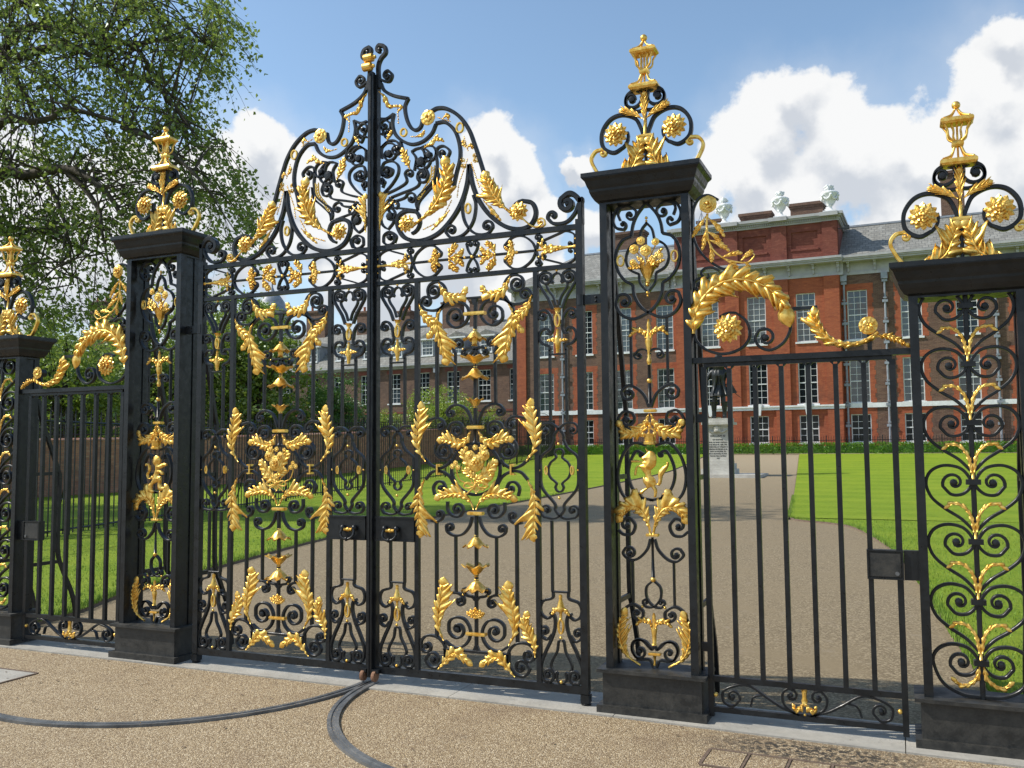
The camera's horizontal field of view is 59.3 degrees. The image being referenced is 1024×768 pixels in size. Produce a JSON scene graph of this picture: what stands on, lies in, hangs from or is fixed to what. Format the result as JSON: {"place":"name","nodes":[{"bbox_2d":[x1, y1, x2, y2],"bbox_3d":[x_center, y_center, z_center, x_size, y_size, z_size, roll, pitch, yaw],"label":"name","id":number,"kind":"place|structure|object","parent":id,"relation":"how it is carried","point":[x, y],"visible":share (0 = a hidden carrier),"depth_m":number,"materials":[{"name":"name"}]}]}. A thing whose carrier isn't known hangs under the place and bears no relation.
{"place":"outdoors","nodes":[
{"label":"outdoors","id":0,"kind":"place"},
{"bbox_2d":[255,284,290,336],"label":"clock tower","id":1,"kind":"structure","parent":0,"point":[279,302],"depth_m":141.82,"materials":[{"name":"white metal"}]},
{"bbox_2d":[0,454,702,613],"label":"lawn","id":2,"kind":"structure","parent":0,"point":[559,469],"depth_m":24.04,"materials":[{"name":"green plant"}]},
{"bbox_2d":[4,320,124,437],"bbox_3d":[-22.225,0.858,41.568,8.220,7.900,8.176,-2,-4,23],"label":"dark tree","id":3,"kind":"object","parent":2,"relation":"on","point":[70,346],"visible":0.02,"depth_m":41.43,"materials":[{"name":"green plant"}]},
{"bbox_2d":[0,300,156,437],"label":"dark tree","id":4,"kind":"object","parent":2,"relation":"on","point":[70,377],"visible":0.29,"depth_m":36.21,"materials":[{"name":"green plant"}]},
{"bbox_2d":[9,331,173,437],"bbox_3d":[-23.589,1.021,48.214,10.664,8.192,8.908,1,-5,-24],"label":"dark tree","id":5,"kind":"object","parent":2,"relation":"on","point":[117,369],"visible":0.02,"depth_m":47.67,"materials":[{"name":"green plant"}]},
{"bbox_2d":[0,0,280,381],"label":"plane tree","id":6,"kind":"object","parent":2,"relation":"on","point":[81,26],"visible":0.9,"depth_m":22.47,"materials":[{"name":"green plant"}]},
{"bbox_2d":[68,282,216,437],"bbox_3d":[-18.980,-0.045,45.774,8.000,9.957,8.388,0,-4,-9],"label":"dark tree","id":7,"kind":"object","parent":2,"relation":"on","point":[165,364],"visible":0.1,"depth_m":44.68,"materials":[{"name":"green plant"}]},
{"bbox_2d":[162,291,303,417],"bbox_3d":[-18.651,-0.586,56.985,10.597,11.874,10.342,2,-5,-32],"label":"dark tree","id":8,"kind":"object","parent":2,"relation":"on","point":[228,328],"visible":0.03,"depth_m":57.48,"materials":[{"name":"green plant"}]},
{"bbox_2d":[155,280,323,435],"bbox_3d":[-15.441,-0.404,49.481,9.306,10.809,8.337,0,-4,-3],"label":"dark tree","id":9,"kind":"object","parent":2,"relation":"on","point":[216,390],"visible":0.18,"depth_m":48.31,"materials":[{"name":"green plant"}]},
{"bbox_2d":[205,314,326,435],"bbox_3d":[-13.629,0.424,48.275,7.182,8.992,7.426,-2,-4,23],"label":"dark tree","id":10,"kind":"object","parent":2,"relation":"on","point":[256,406],"visible":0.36,"depth_m":47.51,"materials":[{"name":"green plant"}]},
{"bbox_2d":[0,406,554,542],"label":"iron railing","id":11,"kind":"object","parent":2,"relation":"on","point":[548,438],"visible":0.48,"depth_m":25.10,"materials":[{"name":"black paint"}]},
{"bbox_2d":[289,370,366,432],"bbox_3d":[-10.328,2.048,51.621,5.808,5.858,5.680,-2,-4,23],"label":"round bush","id":12,"kind":"object","parent":2,"relation":"on","point":[320,398],"visible":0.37,"depth_m":51.05,"materials":[{"name":"green plant"}]},
{"bbox_2d":[380,407,402,428],"bbox_3d":[-7.401,3.194,53.559,2.679,3.590,3.043,-2,-4,23],"label":"shrub","id":13,"kind":"object","parent":2,"relation":"on","point":[383,417],"visible":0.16,"depth_m":53.49,"materials":[{"name":"green plant"}]},
{"bbox_2d":[407,384,472,428],"bbox_3d":[-4.590,2.657,62.590,5.575,5.350,5.775,-2,-4,23],"label":"yellow green bush","id":14,"kind":"object","parent":2,"relation":"on","point":[442,407],"visible":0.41,"depth_m":62.00,"materials":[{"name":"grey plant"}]},
{"bbox_2d":[469,405,508,436],"bbox_3d":[-1.627,3.236,61.513,2.897,3.966,3.128,1,-4,-17],"label":"yellow green sapling","id":15,"kind":"object","parent":2,"relation":"on","point":[489,415],"visible":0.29,"depth_m":61.51,"materials":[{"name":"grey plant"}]},
{"bbox_2d":[0,491,1022,693],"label":"grass","id":16,"kind":"structure","parent":2,"relation":"on","point":[948,619],"depth_m":10.95,"materials":[{"name":"green plant"}]},
{"bbox_2d":[38,457,702,624],"bbox_3d":[3.702,3.448,33.902,1.932,1.169,54.384,-2,-4,20],"label":"lawn edge","id":17,"kind":"object","parent":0,"point":[40,622],"visible":0.41,"depth_m":14.61,"materials":[{"name":"grey stone"}]},
{"bbox_2d":[0,647,1015,767],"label":"forecourt","id":18,"kind":"structure","parent":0,"point":[381,726],"depth_m":5.12,"materials":[{"name":"beige gravel"}]},
{"bbox_2d":[0,667,38,683],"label":"paving cover","id":19,"kind":"object","parent":18,"relation":"on","point":[10,674],"visible":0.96,"depth_m":6.52,"materials":[{"name":"stone"}]},
{"bbox_2d":[0,680,371,727],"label":"gate track","id":20,"kind":"structure","parent":18,"relation":"on","point":[75,724],"depth_m":5.37,"materials":[{"name":"grey metal"}]},
{"bbox_2d":[327,682,394,767],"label":"gate track","id":21,"kind":"structure","parent":18,"relation":"on","point":[342,743],"depth_m":5.06,"materials":[{"name":"grey metal"}]},
{"bbox_2d":[698,748,861,767],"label":"paving cover","id":22,"kind":"object","parent":18,"relation":"on","point":[717,758],"visible":1,"depth_m":4.59,"materials":[{"name":"stone"}]},
{"bbox_2d":[0,0,1023,377],"label":"sky","id":23,"kind":"structure","parent":0,"point":[797,98],"materials":[{"name":"blue"}]},
{"bbox_2d":[35,452,1016,724],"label":"drive","id":24,"kind":"structure","parent":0,"point":[829,606],"depth_m":9.89,"materials":[{"name":"gravel"}]},
{"bbox_2d":[701,418,767,477],"bbox_3d":[9.052,2.632,36.768,2.410,2.460,2.050,-2,-5,24],"label":"pedestal","id":25,"kind":"object","parent":24,"relation":"on","point":[718,450],"visible":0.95,"depth_m":36.50,"materials":[{"name":"stone"}]},
{"bbox_2d":[707,355,740,417],"bbox_3d":[8.638,0.107,37.133,1.534,2.645,0.881,-2,-4,17],"label":"statue","id":26,"kind":"object","parent":25,"relation":"on","point":[718,375],"visible":0.82,"depth_m":36.91,"materials":[{"name":"brown metal"}]},
{"bbox_2d":[519,433,1016,447],"bbox_3d":[18.391,3.926,57.678,43.045,1.240,0.090,-2,-5,25],"label":"iron railing","id":27,"kind":"object","parent":24,"relation":"on","point":[816,440],"visible":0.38,"depth_m":56.91,"materials":[{"name":"black metal"}]},
{"bbox_2d":[788,457,987,690],"bbox_3d":[9.975,3.186,30.905,1.458,1.160,54.082,-2,-4,16],"label":"lawn edge","id":28,"kind":"object","parent":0,"point":[876,539],"visible":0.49,"depth_m":18.04,"materials":[{"name":"grey stone"}]},
{"bbox_2d":[790,453,1022,693],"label":"lawn","id":29,"kind":"structure","parent":0,"point":[853,487],"depth_m":21.58,"materials":[{"name":"green plant"}]},
{"bbox_3d":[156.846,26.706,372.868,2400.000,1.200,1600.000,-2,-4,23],"label":"ground","id":30,"kind":"structure","parent":0,"visible":0},
{"bbox_2d":[73,298,164,436],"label":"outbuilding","id":31,"kind":"structure","parent":30,"relation":"on","point":[90,325],"depth_m":106.89,"materials":[{"name":"brown brick"}]},
{"bbox_2d":[2,427,507,498],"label":"garden wall","id":32,"kind":"structure","parent":30,"relation":"on","point":[406,457],"depth_m":37.90,"materials":[{"name":"brick"}]},
{"bbox_2d":[8,416,485,436],"bbox_3d":[-11.714,1.739,41.725,2.937,1.932,53.239,-3,-5,28],"label":"iron railing","id":33,"kind":"object","parent":32,"relation":"on","point":[334,423],"visible":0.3,"depth_m":42.37,"materials":[{"name":"black metal"}]},
{"bbox_2d":[150,299,515,447],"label":"palace wing","id":34,"kind":"structure","parent":30,"relation":"on","point":[485,388],"depth_m":83.88,"materials":[{"name":"red brick"}]},
{"bbox_2d":[284,379,292,405],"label":"window","id":35,"kind":"structure","parent":34,"relation":"in","point":[290,390],"depth_m":89.36,"materials":[{"name":"white paint"}]},
{"bbox_2d":[307,348,317,363],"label":"window","id":36,"kind":"structure","parent":34,"relation":"in","point":[316,348],"depth_m":88.73,"materials":[{"name":"white paint"}]},
{"bbox_2d":[334,377,344,400],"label":"window","id":37,"kind":"structure","parent":34,"relation":"in","point":[336,385],"depth_m":86.90,"materials":[{"name":"glass"}]},
{"bbox_2d":[335,346,346,361],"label":"window","id":38,"kind":"structure","parent":34,"relation":"in","point":[339,350],"depth_m":87.46,"materials":[{"name":"white glass"}]},
{"bbox_2d":[361,376,366,405],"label":"window","id":39,"kind":"structure","parent":34,"relation":"in","point":[363,378],"depth_m":85.56,"materials":[{"name":"grey glass"}]},
{"bbox_2d":[362,344,366,359],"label":"window","id":40,"kind":"structure","parent":34,"relation":"in","point":[365,354],"depth_m":86.23,"materials":[{"name":"white paint"}]},
{"bbox_2d":[387,374,400,404],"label":"window","id":41,"kind":"structure","parent":34,"relation":"in","point":[396,377],"depth_m":84.02,"materials":[{"name":"grey glass"}]},
{"bbox_2d":[392,342,402,358],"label":"window","id":42,"kind":"structure","parent":34,"relation":"in","point":[400,343],"depth_m":84.62,"materials":[{"name":"white paint"}]},
{"bbox_2d":[421,373,429,403],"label":"window","id":43,"kind":"structure","parent":34,"relation":"in","point":[424,376],"depth_m":82.72,"materials":[{"name":"grey glass"}]},
{"bbox_2d":[421,340,433,356],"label":"window","id":44,"kind":"structure","parent":34,"relation":"in","point":[427,345],"depth_m":83.31,"materials":[{"name":"white paint"}]},
{"bbox_2d":[448,371,458,402],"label":"window","id":45,"kind":"structure","parent":34,"relation":"in","point":[451,373],"depth_m":81.52,"materials":[{"name":"grey glass"}]},
{"bbox_2d":[451,338,462,354],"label":"window","id":46,"kind":"structure","parent":34,"relation":"in","point":[458,350],"depth_m":81.92,"materials":[{"name":"white glass"}]},
{"bbox_2d":[478,369,491,401],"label":"window","id":47,"kind":"structure","parent":34,"relation":"in","point":[484,386],"depth_m":80.06,"materials":[{"name":"white glass"}]},
{"bbox_2d":[480,336,492,352],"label":"window","id":48,"kind":"structure","parent":34,"relation":"in","point":[483,343],"depth_m":80.77,"materials":[{"name":"white paint"}]},
{"bbox_2d":[508,368,512,400],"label":"window","id":49,"kind":"structure","parent":34,"relation":"in","point":[511,369],"depth_m":78.93,"materials":[{"name":"grey glass"}]},
{"bbox_2d":[512,418,515,445],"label":"window","id":50,"kind":"structure","parent":34,"relation":"in","point":[514,421],"depth_m":78.55,"materials":[{"name":"grey glass"}]},
{"bbox_2d":[401,387,426,428],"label":"climbing shrub","id":51,"kind":"object","parent":30,"relation":"on","point":[410,405],"visible":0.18,"depth_m":76.81,"materials":[{"name":"green plant"}]},
{"bbox_2d":[0,635,1023,767],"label":"threshold","id":52,"kind":"object","parent":30,"relation":"on","point":[867,738],"visible":0.46,"depth_m":5.76,"materials":[{"name":"stone"}]},
{"bbox_2d":[0,237,76,645],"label":"gate pier","id":53,"kind":"structure","parent":52,"relation":"on","point":[22,353],"depth_m":7.74,"materials":[{"name":"black paint"}]},
{"bbox_2d":[18,389,123,647],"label":"wicket gate","id":54,"kind":"structure","parent":53,"relation":"attached to","point":[29,529],"depth_m":7.41,"materials":[{"name":"black metal"}]},
{"bbox_2d":[108,127,233,663],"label":"gate pier","id":55,"kind":"structure","parent":52,"relation":"on","point":[140,635],"depth_m":7.13,"materials":[{"name":"black paint"}]},
{"bbox_2d":[20,263,127,393],"bbox_3d":[-3.635,-0.456,7.481,1.250,1.034,0.131,-2,-4,23],"label":"overthrow","id":56,"kind":"object","parent":55,"relation":"attached to","point":[106,330],"visible":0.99,"depth_m":7.36,"materials":[{"name":"black paint"}]},
{"bbox_2d":[186,45,375,680],"bbox_3d":[-1.750,-0.176,6.709,1.752,4.536,0.218,-2,-4,23],"label":"gate leaf","id":57,"kind":"object","parent":52,"relation":"on","point":[354,527],"visible":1,"depth_m":6.61,"materials":[{"name":"black paint"}]},
{"bbox_2d":[371,43,600,705],"bbox_3d":[-0.196,-0.237,6.044,1.704,4.536,0.218,-2,-4,23],"label":"gate leaf","id":58,"kind":"object","parent":52,"relation":"on","point":[390,528],"visible":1,"depth_m":6.03,"materials":[{"name":"black paint"}]},
{"bbox_2d":[580,34,719,723],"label":"gate pier","id":59,"kind":"structure","parent":52,"relation":"on","point":[640,686],"depth_m":5.55,"materials":[{"name":"black paint"}]},
{"bbox_2d":[686,194,910,363],"bbox_3d":[1.618,-0.660,5.234,1.250,1.034,0.131,-2,-4,23],"label":"overthrow","id":60,"kind":"object","parent":59,"relation":"attached to","point":[728,281],"visible":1,"depth_m":5.32,"materials":[{"name":"black paint"}]},
{"bbox_2d":[889,101,1023,759],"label":"gate pier","id":61,"kind":"structure","parent":52,"relation":"on","point":[982,721],"depth_m":4.83,"materials":[{"name":"black paint"}]},
{"bbox_2d":[696,355,919,737],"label":"wicket gate","id":62,"kind":"structure","parent":61,"relation":"attached to","point":[897,564],"depth_m":5.12,"materials":[{"name":"black metal"}]},
{"bbox_2d":[507,440,1016,454],"bbox_3d":[18.141,4.062,57.095,43.097,0.829,0.970,-2,-5,25],"label":"hedge","id":63,"kind":"object","parent":30,"relation":"on","point":[857,447],"visible":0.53,"depth_m":56.36,"materials":[{"name":"green plant"}]},
{"bbox_2d":[507,168,1023,447],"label":"palace","id":64,"kind":"structure","parent":30,"relation":"on","point":[833,266],"depth_m":60.74,"materials":[{"name":"brown brick"}]},
{"bbox_2d":[510,406,550,447],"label":"garden gate","id":65,"kind":"structure","parent":64,"relation":"attached to","point":[526,430],"depth_m":66.64,"materials":[{"name":"black metal"}]},
{"bbox_2d":[539,314,554,358],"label":"window","id":66,"kind":"structure","parent":64,"relation":"in","point":[543,349],"depth_m":69.07,"materials":[{"name":"grey glass"}]},
{"bbox_2d":[540,374,553,411],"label":"window","id":67,"kind":"structure","parent":64,"relation":"in","point":[544,382],"depth_m":68.80,"materials":[{"name":"grey glass"}]},
{"bbox_2d":[575,311,593,356],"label":"window","id":68,"kind":"structure","parent":64,"relation":"in","point":[589,352],"depth_m":67.58,"materials":[{"name":"white glass"}]},
{"bbox_2d":[576,372,592,410],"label":"window","id":69,"kind":"structure","parent":64,"relation":"in","point":[589,375],"depth_m":67.27,"materials":[{"name":"white paint"}]},
{"bbox_2d":[587,420,593,445],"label":"window","id":70,"kind":"structure","parent":64,"relation":"in","point":[590,423],"depth_m":67.06,"materials":[{"name":"glass"}]},
{"bbox_2d":[617,308,630,353],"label":"window","id":71,"kind":"structure","parent":64,"relation":"in","point":[626,311],"depth_m":66.36,"materials":[{"name":"grey glass"}]},
{"bbox_2d":[617,370,632,409],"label":"window","id":72,"kind":"structure","parent":64,"relation":"in","point":[630,403],"depth_m":66.13,"materials":[{"name":"grey glass"}]},
{"bbox_2d":[618,419,633,445],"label":"window","id":73,"kind":"structure","parent":64,"relation":"in","point":[620,419],"depth_m":65.88,"materials":[{"name":"white paint"}]},
{"bbox_2d":[655,305,674,351],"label":"window","id":74,"kind":"structure","parent":64,"relation":"in","point":[662,309],"depth_m":65.09,"materials":[{"name":"grey glass"}]},
{"bbox_2d":[656,368,674,408],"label":"window","id":75,"kind":"structure","parent":64,"relation":"in","point":[663,402],"depth_m":64.82,"materials":[{"name":"white paint"}]},
{"bbox_2d":[658,418,675,445],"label":"window","id":76,"kind":"structure","parent":64,"relation":"in","point":[662,421],"depth_m":64.63,"materials":[{"name":"grey glass"}]},
{"bbox_2d":[701,302,720,348],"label":"window","id":77,"kind":"structure","parent":64,"relation":"in","point":[709,339],"depth_m":63.26,"materials":[{"name":"grey glass"}]},
{"bbox_2d":[707,367,721,406],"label":"window","id":78,"kind":"structure","parent":64,"relation":"in","point":[710,382],"depth_m":62.99,"materials":[{"name":"white glass"}]},
{"bbox_2d":[715,197,732,223],"bbox_3d":[14.959,-12.150,63.513,1.306,2.029,1.268,-2,-5,25],"label":"stone urn","id":79,"kind":"object","parent":64,"relation":"on","point":[723,210],"visible":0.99,"depth_m":63.20,"materials":[{"name":"white stone"}]},
{"bbox_2d":[746,297,767,346],"bbox_3d":[16.816,-4.290,61.828,1.440,3.400,0.280,-2,-5,25],"label":"window","id":80,"kind":"structure","parent":64,"relation":"in","point":[756,310],"depth_m":61.93,"materials":[{"name":"grey glass"}]},
{"bbox_2d":[748,365,769,406],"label":"window","id":81,"kind":"structure","parent":64,"relation":"in","point":[762,369],"depth_m":61.52,"materials":[{"name":"white paint"}]},
{"bbox_2d":[749,416,768,444],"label":"window","id":82,"kind":"structure","parent":64,"relation":"in","point":[763,420],"depth_m":61.31,"materials":[{"name":"white paint"}]},
{"bbox_2d":[771,191,789,216],"bbox_3d":[18.439,-12.291,61.871,1.306,2.017,1.268,-2,-5,25],"label":"stone urn","id":83,"kind":"object","parent":64,"relation":"on","point":[780,202],"visible":0.98,"depth_m":61.57,"materials":[{"name":"white stone"}]},
{"bbox_2d":[795,293,817,343],"bbox_3d":[19.753,-4.414,60.442,1.440,3.400,0.280,-2,-5,25],"label":"window","id":84,"kind":"structure","parent":64,"relation":"in","point":[804,335],"depth_m":60.57,"materials":[{"name":"white paint"}]},
{"bbox_2d":[797,363,819,404],"bbox_3d":[19.803,-0.038,60.157,1.440,2.970,0.350,-2,-5,25],"label":"window","id":85,"kind":"structure","parent":64,"relation":"in","point":[801,367],"depth_m":60.24,"materials":[{"name":"white paint"}]},
{"bbox_2d":[799,415,819,443],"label":"window","id":86,"kind":"structure","parent":64,"relation":"in","point":[803,418],"depth_m":60.00,"materials":[{"name":"glass"}]},
{"bbox_2d":[820,184,838,211],"bbox_3d":[21.349,-12.419,60.498,1.306,2.028,1.268,-2,-5,25],"label":"stone urn","id":87,"kind":"object","parent":64,"relation":"on","point":[829,197],"visible":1,"depth_m":60.21,"materials":[{"name":"white stone"}]},
{"bbox_2d":[847,290,867,341],"bbox_3d":[22.825,-4.512,59.434,1.440,3.400,0.280,-2,-5,25],"label":"window","id":88,"kind":"structure","parent":64,"relation":"in","point":[856,299],"depth_m":59.55,"materials":[{"name":"white paint"}]},
{"bbox_2d":[849,361,871,402],"bbox_3d":[22.860,-0.138,59.118,1.440,2.970,0.280,-2,-5,25],"label":"window","id":89,"kind":"structure","parent":64,"relation":"in","point":[855,367],"depth_m":59.28,"materials":[{"name":"grey glass"}]},
{"bbox_2d":[850,414,871,443],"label":"window","id":90,"kind":"structure","parent":64,"relation":"in","point":[856,419],"depth_m":59.05,"materials":[{"name":"grey glass"}]},
{"bbox_2d":[900,297,924,338],"bbox_3d":[25.758,-4.635,58.050,1.440,3.400,0.280,-2,-5,25],"label":"window","id":91,"kind":"structure","parent":64,"relation":"in","point":[904,304],"depth_m":58.23,"materials":[{"name":"grey glass"}]},
{"bbox_2d":[903,357,924,401],"bbox_3d":[25.793,-0.262,57.734,1.440,2.970,0.280,-2,-5,25],"label":"window","id":92,"kind":"structure","parent":64,"relation":"in","point":[906,360],"depth_m":57.95,"materials":[{"name":"grey glass"}]},
{"bbox_2d":[905,413,927,442],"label":"window","id":93,"kind":"structure","parent":64,"relation":"in","point":[909,431],"depth_m":57.75,"materials":[{"name":"glass"}]},
{"bbox_2d":[955,299,980,335],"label":"window","id":94,"kind":"structure","parent":64,"relation":"in","point":[973,323],"depth_m":56.63,"materials":[{"name":"grey glass"}]},
{"bbox_2d":[958,354,981,399],"bbox_3d":[28.685,-0.383,56.369,1.440,2.970,0.280,-2,-5,25],"label":"window","id":95,"kind":"structure","parent":64,"relation":"in","point":[976,381],"depth_m":56.37,"materials":[{"name":"white paint"}]},
{"bbox_2d":[960,411,985,442],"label":"window","id":96,"kind":"structure","parent":64,"relation":"in","point":[980,427],"depth_m":56.11,"materials":[{"name":"grey glass"}]}
]}

